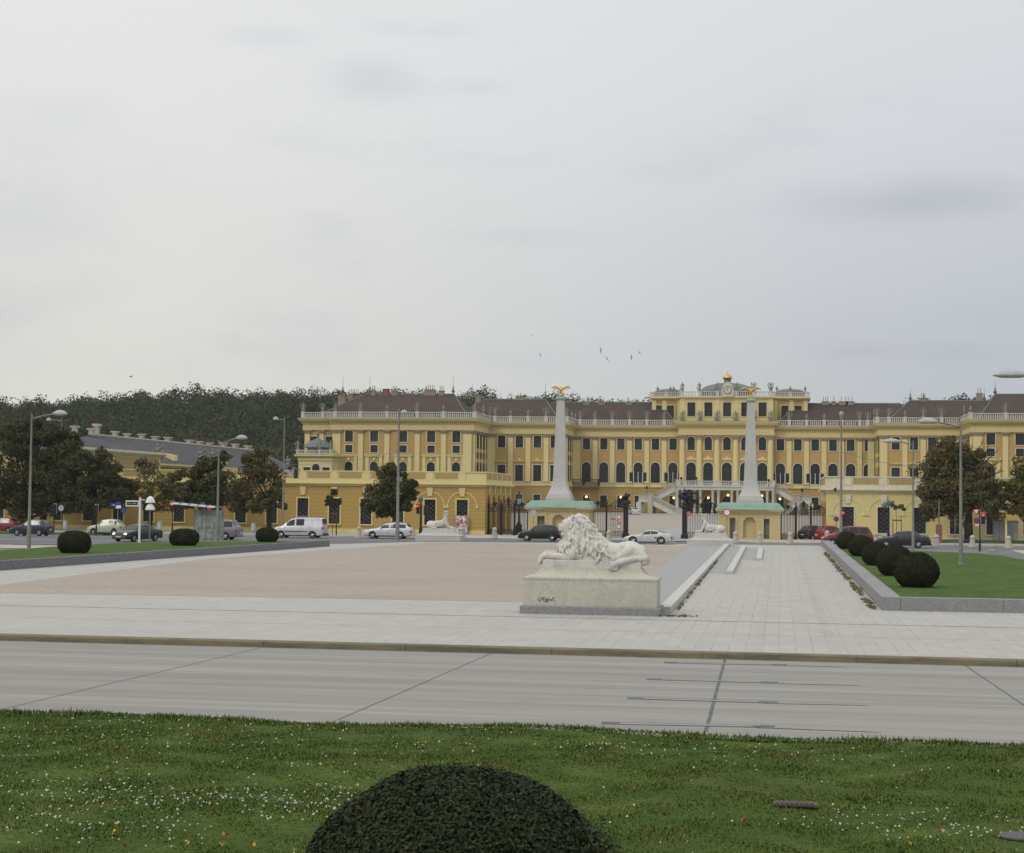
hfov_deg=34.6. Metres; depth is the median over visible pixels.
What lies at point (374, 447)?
mezzanine window
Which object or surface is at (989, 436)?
upper window
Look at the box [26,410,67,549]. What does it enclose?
street lamp
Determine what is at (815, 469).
arched window
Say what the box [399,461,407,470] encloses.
arched window
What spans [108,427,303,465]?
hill
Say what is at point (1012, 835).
drain cover
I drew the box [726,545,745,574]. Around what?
ramp kerb
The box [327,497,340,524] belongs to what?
window
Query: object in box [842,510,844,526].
traffic light
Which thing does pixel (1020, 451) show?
mezzanine window
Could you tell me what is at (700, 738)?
ground
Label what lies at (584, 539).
lion statue
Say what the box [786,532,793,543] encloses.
stone bollard
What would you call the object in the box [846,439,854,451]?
upper window
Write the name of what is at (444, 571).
gravel field
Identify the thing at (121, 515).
window
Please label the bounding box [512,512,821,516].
court edge
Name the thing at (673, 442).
upper window
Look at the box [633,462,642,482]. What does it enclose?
arched window
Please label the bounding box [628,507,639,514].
parked car
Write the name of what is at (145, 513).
window
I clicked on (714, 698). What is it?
road joint
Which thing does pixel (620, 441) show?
upper window
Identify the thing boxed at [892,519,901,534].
stake frame
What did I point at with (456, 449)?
mezzanine window
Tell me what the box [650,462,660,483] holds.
arched window
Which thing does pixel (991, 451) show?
mezzanine window
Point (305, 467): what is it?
oriel window
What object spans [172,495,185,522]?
window
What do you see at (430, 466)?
arched window
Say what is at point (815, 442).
upper window
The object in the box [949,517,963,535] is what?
window
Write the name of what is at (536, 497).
ground window
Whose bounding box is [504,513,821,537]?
courtyard
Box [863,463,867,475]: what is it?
arched window
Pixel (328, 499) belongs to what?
street tree
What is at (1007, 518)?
info stand
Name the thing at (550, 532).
moving car
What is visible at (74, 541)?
yew ball
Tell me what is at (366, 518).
window
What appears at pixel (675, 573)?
grey strip
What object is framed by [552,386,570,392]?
eagle figure
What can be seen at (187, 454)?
long wing
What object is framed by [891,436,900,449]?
upper window
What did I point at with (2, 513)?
window
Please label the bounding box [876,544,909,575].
yew ball
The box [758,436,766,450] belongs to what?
upper window
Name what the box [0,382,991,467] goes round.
forest
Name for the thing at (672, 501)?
ground window
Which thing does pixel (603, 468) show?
arched window
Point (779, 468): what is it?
arched window
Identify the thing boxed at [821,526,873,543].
parked car
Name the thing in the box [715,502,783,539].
gate pavilion
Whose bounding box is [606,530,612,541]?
stone bollard
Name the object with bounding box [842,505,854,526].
window
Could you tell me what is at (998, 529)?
utility cabinet
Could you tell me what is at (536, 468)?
tall window
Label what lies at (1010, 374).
street lamp
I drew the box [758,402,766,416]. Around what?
attic window
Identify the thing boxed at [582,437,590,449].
upper window
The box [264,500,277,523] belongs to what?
window
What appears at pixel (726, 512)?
road sign
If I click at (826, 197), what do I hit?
sky
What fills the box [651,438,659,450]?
upper window
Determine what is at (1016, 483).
street tree
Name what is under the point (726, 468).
arched window
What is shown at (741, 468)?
arched window
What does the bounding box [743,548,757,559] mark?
grey ramp
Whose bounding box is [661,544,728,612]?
ramp kerb
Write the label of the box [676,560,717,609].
weeds
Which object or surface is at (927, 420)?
street lamp
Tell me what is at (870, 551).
yew ball
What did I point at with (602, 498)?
ground window
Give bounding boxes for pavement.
[0,545,54,547]
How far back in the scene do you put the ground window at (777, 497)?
362.06 m
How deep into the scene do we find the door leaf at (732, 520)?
163.27 m
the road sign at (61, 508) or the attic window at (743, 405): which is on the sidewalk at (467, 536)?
the road sign at (61, 508)
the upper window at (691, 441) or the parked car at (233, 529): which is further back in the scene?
the upper window at (691, 441)
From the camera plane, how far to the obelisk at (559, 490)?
167.36 m
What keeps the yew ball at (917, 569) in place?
on the lawn at (976, 575)
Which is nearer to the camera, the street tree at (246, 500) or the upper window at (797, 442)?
the street tree at (246, 500)
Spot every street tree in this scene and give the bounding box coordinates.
[0,416,90,523]
[57,446,133,524]
[128,457,182,524]
[175,450,237,512]
[224,446,287,526]
[324,488,341,534]
[360,462,419,522]
[888,501,906,531]
[906,435,1008,542]
[1003,454,1023,521]
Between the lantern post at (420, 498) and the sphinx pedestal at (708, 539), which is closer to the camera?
the sphinx pedestal at (708, 539)
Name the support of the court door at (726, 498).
in the palace
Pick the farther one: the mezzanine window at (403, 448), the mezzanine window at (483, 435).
the mezzanine window at (483, 435)
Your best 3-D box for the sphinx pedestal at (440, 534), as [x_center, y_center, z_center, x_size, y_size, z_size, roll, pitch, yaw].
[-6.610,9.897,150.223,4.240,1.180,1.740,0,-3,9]
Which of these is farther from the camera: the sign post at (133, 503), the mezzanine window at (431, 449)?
the mezzanine window at (431, 449)
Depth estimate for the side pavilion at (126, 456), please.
191.06 m
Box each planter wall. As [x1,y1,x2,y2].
[0,540,329,570]
[822,540,900,610]
[901,597,1023,612]
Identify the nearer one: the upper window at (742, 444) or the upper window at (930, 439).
the upper window at (930, 439)
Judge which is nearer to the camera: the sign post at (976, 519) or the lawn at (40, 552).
the lawn at (40, 552)
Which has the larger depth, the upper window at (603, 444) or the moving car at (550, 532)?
the upper window at (603, 444)
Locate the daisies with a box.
[0,713,1022,852]
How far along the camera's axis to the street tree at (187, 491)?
170.69 m
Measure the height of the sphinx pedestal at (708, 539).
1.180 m
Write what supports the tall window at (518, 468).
in the palace
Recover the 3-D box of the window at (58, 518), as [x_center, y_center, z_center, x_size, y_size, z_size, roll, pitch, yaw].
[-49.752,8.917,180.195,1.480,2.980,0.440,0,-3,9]
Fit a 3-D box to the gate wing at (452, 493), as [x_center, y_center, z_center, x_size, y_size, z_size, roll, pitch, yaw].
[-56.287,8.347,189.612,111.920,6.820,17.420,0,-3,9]
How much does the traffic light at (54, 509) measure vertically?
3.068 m
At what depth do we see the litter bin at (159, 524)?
167.47 m
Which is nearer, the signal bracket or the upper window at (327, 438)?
the signal bracket
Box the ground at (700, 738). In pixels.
[19,540,816,742]
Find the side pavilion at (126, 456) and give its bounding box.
[0,437,166,483]
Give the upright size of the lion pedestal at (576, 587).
1.880 m
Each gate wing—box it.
[0,469,514,534]
[818,476,1023,540]
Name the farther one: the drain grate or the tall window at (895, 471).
the tall window at (895, 471)
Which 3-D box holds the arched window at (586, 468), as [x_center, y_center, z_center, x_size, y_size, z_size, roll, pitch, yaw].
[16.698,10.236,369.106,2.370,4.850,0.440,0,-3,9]
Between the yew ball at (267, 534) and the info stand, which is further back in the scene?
the info stand
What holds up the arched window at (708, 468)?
in the palace
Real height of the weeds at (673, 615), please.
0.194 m
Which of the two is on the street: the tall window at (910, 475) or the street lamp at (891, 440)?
the street lamp at (891, 440)
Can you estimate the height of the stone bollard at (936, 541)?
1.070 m
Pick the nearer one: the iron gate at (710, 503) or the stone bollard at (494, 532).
the stone bollard at (494, 532)
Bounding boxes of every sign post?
[111,502,125,519]
[126,496,144,542]
[145,496,154,541]
[973,509,980,538]
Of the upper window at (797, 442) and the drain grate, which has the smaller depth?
the drain grate
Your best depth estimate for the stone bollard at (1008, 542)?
141.59 m
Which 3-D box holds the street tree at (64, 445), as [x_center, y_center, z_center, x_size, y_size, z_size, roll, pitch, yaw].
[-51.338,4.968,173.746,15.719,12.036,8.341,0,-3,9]
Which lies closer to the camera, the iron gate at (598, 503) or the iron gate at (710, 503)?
the iron gate at (710, 503)
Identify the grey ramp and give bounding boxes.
[709,546,740,572]
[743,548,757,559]
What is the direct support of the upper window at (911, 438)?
in the palace
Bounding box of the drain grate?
[773,800,816,807]
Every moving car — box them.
[112,523,162,541]
[518,524,562,540]
[623,530,674,543]
[874,531,931,547]
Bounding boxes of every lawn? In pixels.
[0,541,300,559]
[0,716,1023,852]
[836,545,1023,598]
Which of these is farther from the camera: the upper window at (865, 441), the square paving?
the upper window at (865, 441)
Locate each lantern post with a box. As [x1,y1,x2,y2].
[418,495,422,533]
[882,502,886,533]
[886,499,890,535]
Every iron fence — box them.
[486,496,528,534]
[780,500,825,538]
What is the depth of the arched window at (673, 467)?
366.15 m
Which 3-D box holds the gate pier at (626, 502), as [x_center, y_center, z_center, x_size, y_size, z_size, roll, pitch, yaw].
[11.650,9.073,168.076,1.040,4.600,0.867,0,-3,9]
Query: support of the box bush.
on the lawn at (286, 824)
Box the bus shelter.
[170,502,223,541]
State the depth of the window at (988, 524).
164.39 m
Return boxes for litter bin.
[63,520,67,530]
[157,521,162,529]
[251,522,256,533]
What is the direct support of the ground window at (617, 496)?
in the palace
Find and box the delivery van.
[274,516,328,537]
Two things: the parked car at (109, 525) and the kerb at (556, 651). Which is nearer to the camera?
the kerb at (556, 651)
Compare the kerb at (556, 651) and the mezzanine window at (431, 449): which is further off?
the mezzanine window at (431, 449)
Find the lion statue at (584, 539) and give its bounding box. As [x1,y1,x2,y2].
[537,513,650,570]
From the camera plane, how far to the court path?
205.73 m
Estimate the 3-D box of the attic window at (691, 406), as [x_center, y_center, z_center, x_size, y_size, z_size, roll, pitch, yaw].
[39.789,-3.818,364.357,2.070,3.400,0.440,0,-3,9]
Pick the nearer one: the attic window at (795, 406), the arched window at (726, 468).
the arched window at (726, 468)
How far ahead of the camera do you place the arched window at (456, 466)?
341.54 m
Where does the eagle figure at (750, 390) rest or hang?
on the obelisk at (750, 492)
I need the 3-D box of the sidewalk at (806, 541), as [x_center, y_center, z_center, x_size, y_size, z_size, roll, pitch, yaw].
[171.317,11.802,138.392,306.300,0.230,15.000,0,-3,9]
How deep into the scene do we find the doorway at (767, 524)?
162.68 m
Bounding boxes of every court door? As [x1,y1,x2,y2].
[688,495,692,511]
[703,495,710,511]
[722,495,730,501]
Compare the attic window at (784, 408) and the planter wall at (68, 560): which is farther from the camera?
the attic window at (784, 408)
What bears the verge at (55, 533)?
on the street
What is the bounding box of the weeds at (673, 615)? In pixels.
[659,612,697,616]
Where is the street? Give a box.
[0,534,1023,658]
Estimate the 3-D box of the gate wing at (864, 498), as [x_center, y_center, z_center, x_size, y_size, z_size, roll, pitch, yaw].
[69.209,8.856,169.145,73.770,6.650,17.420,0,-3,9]
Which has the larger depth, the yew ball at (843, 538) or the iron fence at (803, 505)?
the iron fence at (803, 505)
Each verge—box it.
[0,532,111,534]
[942,539,1023,543]
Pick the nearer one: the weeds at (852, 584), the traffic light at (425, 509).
the weeds at (852, 584)
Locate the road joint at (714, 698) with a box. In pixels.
[8,647,1023,731]
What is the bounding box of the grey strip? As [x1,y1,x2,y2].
[651,546,720,604]
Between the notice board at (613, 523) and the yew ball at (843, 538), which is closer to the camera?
the yew ball at (843, 538)
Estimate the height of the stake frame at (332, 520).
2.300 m
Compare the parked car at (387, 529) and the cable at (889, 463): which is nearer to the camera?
the cable at (889, 463)
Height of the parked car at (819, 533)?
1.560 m
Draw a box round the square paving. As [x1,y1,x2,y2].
[0,542,1023,658]
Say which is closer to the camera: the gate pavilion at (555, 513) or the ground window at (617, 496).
the gate pavilion at (555, 513)
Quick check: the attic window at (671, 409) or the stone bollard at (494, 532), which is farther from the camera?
the attic window at (671, 409)
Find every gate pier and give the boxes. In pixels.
[621,493,630,537]
[678,488,690,538]
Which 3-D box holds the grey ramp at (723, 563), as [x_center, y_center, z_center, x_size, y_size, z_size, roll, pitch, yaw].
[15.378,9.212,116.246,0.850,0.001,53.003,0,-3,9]
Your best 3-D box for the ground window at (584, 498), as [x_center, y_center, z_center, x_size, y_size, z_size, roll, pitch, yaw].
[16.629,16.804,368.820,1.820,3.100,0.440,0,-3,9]
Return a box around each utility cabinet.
[992,519,1004,539]
[1007,521,1018,540]
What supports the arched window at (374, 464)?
in the palace
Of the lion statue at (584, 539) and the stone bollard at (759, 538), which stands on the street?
the stone bollard at (759, 538)
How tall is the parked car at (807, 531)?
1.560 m
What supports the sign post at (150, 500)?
on the street
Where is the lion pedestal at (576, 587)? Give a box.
[520,559,663,615]
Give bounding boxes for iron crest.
[687,491,716,513]
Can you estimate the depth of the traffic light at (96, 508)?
156.13 m
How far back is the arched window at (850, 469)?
359.94 m
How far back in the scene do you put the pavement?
122.78 m
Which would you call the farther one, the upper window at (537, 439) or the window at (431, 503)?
the upper window at (537, 439)
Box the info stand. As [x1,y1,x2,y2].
[1001,516,1012,543]
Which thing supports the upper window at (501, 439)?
in the palace
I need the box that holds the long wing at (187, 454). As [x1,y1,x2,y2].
[70,424,299,469]
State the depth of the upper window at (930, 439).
343.80 m
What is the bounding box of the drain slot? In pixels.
[7,605,1007,627]
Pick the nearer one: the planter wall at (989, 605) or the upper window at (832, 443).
the planter wall at (989, 605)
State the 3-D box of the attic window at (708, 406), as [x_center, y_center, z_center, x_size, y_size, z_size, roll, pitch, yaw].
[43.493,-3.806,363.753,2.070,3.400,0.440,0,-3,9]
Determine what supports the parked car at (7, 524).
on the street
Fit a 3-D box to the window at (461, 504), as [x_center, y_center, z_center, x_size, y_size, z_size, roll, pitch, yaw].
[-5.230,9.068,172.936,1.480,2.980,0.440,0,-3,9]
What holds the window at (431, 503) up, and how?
in the gate wing at (452, 493)
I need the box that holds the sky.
[0,0,1023,426]
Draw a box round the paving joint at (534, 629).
[20,617,1009,640]
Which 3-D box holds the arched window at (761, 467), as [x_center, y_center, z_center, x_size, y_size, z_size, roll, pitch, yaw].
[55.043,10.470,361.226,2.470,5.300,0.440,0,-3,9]
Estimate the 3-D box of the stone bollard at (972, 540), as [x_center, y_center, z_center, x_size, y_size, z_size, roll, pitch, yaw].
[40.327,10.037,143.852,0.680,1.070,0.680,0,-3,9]
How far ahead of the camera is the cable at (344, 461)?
155.95 m
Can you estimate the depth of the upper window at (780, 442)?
362.59 m
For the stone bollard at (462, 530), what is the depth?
156.17 m
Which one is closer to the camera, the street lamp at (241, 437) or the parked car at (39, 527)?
the street lamp at (241, 437)
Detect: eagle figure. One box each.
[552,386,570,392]
[741,387,760,394]
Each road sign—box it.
[58,505,63,516]
[530,510,536,526]
[723,509,730,515]
[833,516,838,530]
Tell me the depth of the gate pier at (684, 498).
166.87 m
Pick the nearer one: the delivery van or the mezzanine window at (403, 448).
the delivery van
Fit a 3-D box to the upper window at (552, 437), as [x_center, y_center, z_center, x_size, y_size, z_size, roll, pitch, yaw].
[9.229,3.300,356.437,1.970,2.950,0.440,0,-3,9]
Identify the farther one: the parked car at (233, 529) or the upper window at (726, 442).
the upper window at (726, 442)
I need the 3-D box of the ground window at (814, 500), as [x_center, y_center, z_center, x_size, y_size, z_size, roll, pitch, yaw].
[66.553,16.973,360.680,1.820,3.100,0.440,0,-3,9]
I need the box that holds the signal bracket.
[283,466,293,475]
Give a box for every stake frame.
[332,512,336,534]
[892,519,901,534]
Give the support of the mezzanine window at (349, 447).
in the palace
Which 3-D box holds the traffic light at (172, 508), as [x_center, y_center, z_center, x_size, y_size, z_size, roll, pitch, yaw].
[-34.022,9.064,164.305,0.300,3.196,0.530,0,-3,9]
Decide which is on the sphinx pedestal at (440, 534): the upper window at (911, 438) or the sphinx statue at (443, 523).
the sphinx statue at (443, 523)
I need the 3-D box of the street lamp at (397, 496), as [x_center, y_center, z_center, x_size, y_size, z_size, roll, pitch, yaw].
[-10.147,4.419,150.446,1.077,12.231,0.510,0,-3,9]
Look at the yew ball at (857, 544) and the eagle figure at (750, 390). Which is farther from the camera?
the eagle figure at (750, 390)
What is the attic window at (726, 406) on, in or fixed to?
in the palace
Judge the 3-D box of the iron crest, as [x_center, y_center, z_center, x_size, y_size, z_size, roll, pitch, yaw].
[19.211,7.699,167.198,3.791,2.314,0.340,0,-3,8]
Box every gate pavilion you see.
[524,500,598,536]
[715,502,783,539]
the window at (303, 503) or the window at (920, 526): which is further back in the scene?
the window at (303, 503)
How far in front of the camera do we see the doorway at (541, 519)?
166.37 m
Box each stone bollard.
[356,526,362,537]
[460,527,465,537]
[491,527,497,537]
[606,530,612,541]
[733,531,738,542]
[756,532,763,543]
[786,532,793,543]
[933,534,940,546]
[969,535,975,546]
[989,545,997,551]
[1005,536,1012,547]
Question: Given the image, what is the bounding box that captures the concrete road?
[0,641,1023,746]
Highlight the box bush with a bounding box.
[304,763,621,852]
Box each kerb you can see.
[0,543,56,545]
[0,633,1023,666]
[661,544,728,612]
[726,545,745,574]
[756,547,762,560]
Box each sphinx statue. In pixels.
[426,511,453,527]
[696,514,724,532]
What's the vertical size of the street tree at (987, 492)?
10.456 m
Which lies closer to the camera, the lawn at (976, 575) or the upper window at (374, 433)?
the lawn at (976, 575)
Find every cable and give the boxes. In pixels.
[301,451,396,464]
[845,453,931,467]
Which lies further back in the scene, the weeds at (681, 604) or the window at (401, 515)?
the window at (401, 515)
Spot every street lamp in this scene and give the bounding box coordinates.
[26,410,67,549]
[46,418,61,429]
[215,435,247,541]
[273,417,284,525]
[395,408,407,540]
[839,411,842,531]
[882,438,914,550]
[918,417,963,564]
[993,370,1023,377]
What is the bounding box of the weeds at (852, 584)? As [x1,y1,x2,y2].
[823,552,876,609]
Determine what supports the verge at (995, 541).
on the sidewalk at (806, 541)
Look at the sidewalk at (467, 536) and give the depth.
164.41 m
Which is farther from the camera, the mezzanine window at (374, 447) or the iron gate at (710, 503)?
the mezzanine window at (374, 447)
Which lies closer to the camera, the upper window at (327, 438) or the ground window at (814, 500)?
the upper window at (327, 438)
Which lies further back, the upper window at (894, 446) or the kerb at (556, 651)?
the upper window at (894, 446)
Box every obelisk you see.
[545,393,573,500]
[737,395,763,502]
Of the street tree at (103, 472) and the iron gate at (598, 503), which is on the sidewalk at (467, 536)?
the street tree at (103, 472)
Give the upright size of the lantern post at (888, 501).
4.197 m
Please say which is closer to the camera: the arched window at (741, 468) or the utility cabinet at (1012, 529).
the utility cabinet at (1012, 529)
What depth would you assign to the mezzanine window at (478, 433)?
347.17 m
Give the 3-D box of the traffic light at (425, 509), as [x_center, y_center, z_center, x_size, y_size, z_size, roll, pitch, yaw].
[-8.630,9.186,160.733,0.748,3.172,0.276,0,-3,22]
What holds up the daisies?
on the lawn at (286, 824)
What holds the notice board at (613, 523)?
attached to the iron gate at (598, 503)
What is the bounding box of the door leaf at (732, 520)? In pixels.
[730,518,734,537]
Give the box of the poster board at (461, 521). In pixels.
[454,515,467,533]
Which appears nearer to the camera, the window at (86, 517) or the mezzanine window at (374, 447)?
the window at (86, 517)
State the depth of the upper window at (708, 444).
363.56 m
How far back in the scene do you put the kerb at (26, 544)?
125.95 m
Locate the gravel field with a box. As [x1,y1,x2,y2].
[0,542,704,601]
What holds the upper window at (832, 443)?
in the palace
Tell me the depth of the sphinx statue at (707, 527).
143.06 m
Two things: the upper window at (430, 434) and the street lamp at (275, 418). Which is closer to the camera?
the street lamp at (275, 418)
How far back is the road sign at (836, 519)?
148.96 m
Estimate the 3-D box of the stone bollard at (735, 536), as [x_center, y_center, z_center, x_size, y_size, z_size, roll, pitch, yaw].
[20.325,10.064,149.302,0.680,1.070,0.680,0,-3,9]
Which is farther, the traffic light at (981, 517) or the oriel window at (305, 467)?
the oriel window at (305, 467)
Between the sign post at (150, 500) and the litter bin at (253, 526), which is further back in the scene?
the litter bin at (253, 526)
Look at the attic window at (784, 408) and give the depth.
369.74 m
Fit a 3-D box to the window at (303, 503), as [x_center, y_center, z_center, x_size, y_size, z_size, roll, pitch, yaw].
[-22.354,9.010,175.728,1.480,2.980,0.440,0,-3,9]
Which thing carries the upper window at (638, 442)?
in the palace
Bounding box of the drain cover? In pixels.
[999,831,1023,840]
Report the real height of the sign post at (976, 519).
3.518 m
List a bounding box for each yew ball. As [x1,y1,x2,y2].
[57,530,91,552]
[169,528,199,545]
[255,527,278,541]
[836,531,855,548]
[847,535,872,555]
[861,542,886,564]
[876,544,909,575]
[893,552,939,587]
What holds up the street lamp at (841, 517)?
on the street
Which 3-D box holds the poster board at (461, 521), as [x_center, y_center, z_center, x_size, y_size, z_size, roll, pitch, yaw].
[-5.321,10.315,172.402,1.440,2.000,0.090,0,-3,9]
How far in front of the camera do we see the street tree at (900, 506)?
156.32 m
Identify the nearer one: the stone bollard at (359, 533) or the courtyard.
the stone bollard at (359, 533)
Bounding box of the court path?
[621,518,718,537]
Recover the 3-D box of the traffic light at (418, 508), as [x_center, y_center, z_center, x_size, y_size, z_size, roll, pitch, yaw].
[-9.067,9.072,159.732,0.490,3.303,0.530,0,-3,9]
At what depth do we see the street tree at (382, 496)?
163.20 m
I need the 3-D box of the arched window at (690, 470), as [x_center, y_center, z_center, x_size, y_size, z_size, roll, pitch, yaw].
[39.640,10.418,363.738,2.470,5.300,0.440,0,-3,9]
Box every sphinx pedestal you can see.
[415,528,463,541]
[687,532,733,546]
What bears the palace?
on the courtyard
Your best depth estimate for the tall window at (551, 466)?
356.36 m
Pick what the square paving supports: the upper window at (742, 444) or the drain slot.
the drain slot
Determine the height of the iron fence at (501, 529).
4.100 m
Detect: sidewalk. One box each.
[0,529,564,539]
[732,539,1023,546]
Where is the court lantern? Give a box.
[516,491,521,533]
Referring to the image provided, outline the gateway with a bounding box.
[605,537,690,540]
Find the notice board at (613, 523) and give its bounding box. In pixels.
[611,520,615,526]
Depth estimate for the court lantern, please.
177.81 m
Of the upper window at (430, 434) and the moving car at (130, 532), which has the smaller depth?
the moving car at (130, 532)
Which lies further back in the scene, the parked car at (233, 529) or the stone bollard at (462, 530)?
the stone bollard at (462, 530)
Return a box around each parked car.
[0,517,20,531]
[10,519,53,535]
[86,519,126,533]
[192,520,242,539]
[362,522,415,538]
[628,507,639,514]
[798,525,817,538]
[814,525,838,538]
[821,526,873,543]
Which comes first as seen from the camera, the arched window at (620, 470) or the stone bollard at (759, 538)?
the stone bollard at (759, 538)
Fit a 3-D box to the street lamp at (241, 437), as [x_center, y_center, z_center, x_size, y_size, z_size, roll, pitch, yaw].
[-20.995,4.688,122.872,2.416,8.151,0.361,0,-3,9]
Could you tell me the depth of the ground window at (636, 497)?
367.22 m
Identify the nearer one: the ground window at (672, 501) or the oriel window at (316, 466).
the oriel window at (316, 466)
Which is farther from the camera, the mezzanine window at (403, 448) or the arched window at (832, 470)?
the arched window at (832, 470)
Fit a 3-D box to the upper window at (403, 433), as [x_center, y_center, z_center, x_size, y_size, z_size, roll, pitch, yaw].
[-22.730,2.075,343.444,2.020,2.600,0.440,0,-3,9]
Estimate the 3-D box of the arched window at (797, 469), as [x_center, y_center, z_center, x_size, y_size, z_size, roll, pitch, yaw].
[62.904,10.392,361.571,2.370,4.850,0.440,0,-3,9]
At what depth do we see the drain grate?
21.98 m
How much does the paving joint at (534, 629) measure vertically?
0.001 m
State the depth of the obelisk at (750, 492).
164.22 m
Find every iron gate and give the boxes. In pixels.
[589,498,630,536]
[687,498,717,536]
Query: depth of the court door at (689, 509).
364.10 m
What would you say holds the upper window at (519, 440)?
in the palace
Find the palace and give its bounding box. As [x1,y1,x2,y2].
[294,372,1023,514]
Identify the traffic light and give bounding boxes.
[52,503,56,532]
[94,503,98,535]
[170,501,173,530]
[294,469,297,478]
[416,503,421,532]
[421,504,427,532]
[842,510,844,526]
[979,511,984,550]
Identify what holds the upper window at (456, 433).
in the palace
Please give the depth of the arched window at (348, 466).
345.23 m
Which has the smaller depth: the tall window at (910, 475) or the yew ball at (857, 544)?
the yew ball at (857, 544)
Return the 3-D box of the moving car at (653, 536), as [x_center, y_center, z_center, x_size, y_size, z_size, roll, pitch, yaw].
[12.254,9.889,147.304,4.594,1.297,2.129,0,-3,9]
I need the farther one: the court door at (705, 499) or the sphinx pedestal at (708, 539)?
the court door at (705, 499)
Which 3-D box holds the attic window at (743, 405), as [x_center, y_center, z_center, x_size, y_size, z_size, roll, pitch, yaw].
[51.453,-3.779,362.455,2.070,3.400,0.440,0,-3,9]
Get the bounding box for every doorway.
[538,516,544,524]
[766,519,768,538]
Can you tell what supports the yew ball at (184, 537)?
on the lawn at (40, 552)
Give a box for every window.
[0,509,4,517]
[51,503,63,520]
[81,509,91,521]
[111,504,124,521]
[141,496,154,522]
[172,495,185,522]
[234,498,246,523]
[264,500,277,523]
[296,497,309,517]
[303,466,310,469]
[311,463,319,469]
[325,436,331,443]
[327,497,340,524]
[344,430,353,441]
[344,444,352,452]
[344,461,352,470]
[359,497,372,525]
[369,430,378,442]
[369,461,378,470]
[370,444,377,452]
[391,511,404,522]
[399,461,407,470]
[400,430,407,442]
[400,445,406,452]
[423,498,436,525]
[426,430,435,442]
[426,445,434,453]
[426,461,435,470]
[451,430,460,442]
[451,462,460,471]
[452,445,460,453]
[455,498,468,526]
[477,433,478,448]
[483,435,484,449]
[497,435,505,447]
[497,464,505,473]
[514,464,523,481]
[515,435,523,447]
[532,464,541,481]
[533,435,541,447]
[533,494,540,499]
[549,464,553,481]
[550,435,554,447]
[581,461,591,482]
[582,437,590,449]
[582,494,589,500]
[598,461,608,482]
[599,438,607,449]
[599,495,607,507]
[615,462,625,482]
[616,438,624,449]
[616,495,623,508]
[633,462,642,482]
[634,438,642,449]
[634,495,638,506]
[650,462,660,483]
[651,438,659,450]
[666,405,674,419]
[667,462,677,483]
[669,438,677,450]
[669,495,674,508]
[685,462,695,484]
[687,402,695,416]
[687,436,695,450]
[702,462,713,484]
[704,402,712,416]
[704,436,712,450]
[721,462,731,484]
[722,402,731,416]
[722,436,730,450]
[739,462,744,484]
[740,402,746,416]
[740,436,745,450]
[757,462,766,485]
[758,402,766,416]
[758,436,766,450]
[775,463,785,484]
[776,438,784,450]
[776,496,783,507]
[781,405,788,418]
[792,463,802,484]
[793,438,801,450]
[794,405,801,409]
[810,463,820,484]
[811,438,819,450]
[811,497,818,510]
[827,463,837,475]
[828,439,837,451]
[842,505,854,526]
[845,463,855,475]
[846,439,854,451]
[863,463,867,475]
[864,439,867,451]
[876,506,890,534]
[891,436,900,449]
[891,467,900,476]
[909,436,918,450]
[909,467,918,476]
[914,506,926,534]
[927,436,936,450]
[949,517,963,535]
[985,432,995,445]
[985,509,999,535]
[986,448,995,456]
[1015,433,1023,445]
[1015,448,1023,456]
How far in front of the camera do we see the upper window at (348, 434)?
345.48 m
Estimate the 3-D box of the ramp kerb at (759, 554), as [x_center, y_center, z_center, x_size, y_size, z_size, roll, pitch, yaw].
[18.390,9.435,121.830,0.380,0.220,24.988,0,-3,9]
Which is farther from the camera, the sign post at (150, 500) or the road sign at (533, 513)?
the road sign at (533, 513)
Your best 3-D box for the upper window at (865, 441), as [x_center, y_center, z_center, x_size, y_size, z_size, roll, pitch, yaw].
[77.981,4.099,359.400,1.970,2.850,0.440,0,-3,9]
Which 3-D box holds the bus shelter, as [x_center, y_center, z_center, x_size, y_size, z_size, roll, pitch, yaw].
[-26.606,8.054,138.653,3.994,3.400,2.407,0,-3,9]
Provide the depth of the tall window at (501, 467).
358.19 m
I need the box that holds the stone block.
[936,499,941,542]
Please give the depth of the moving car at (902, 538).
142.97 m

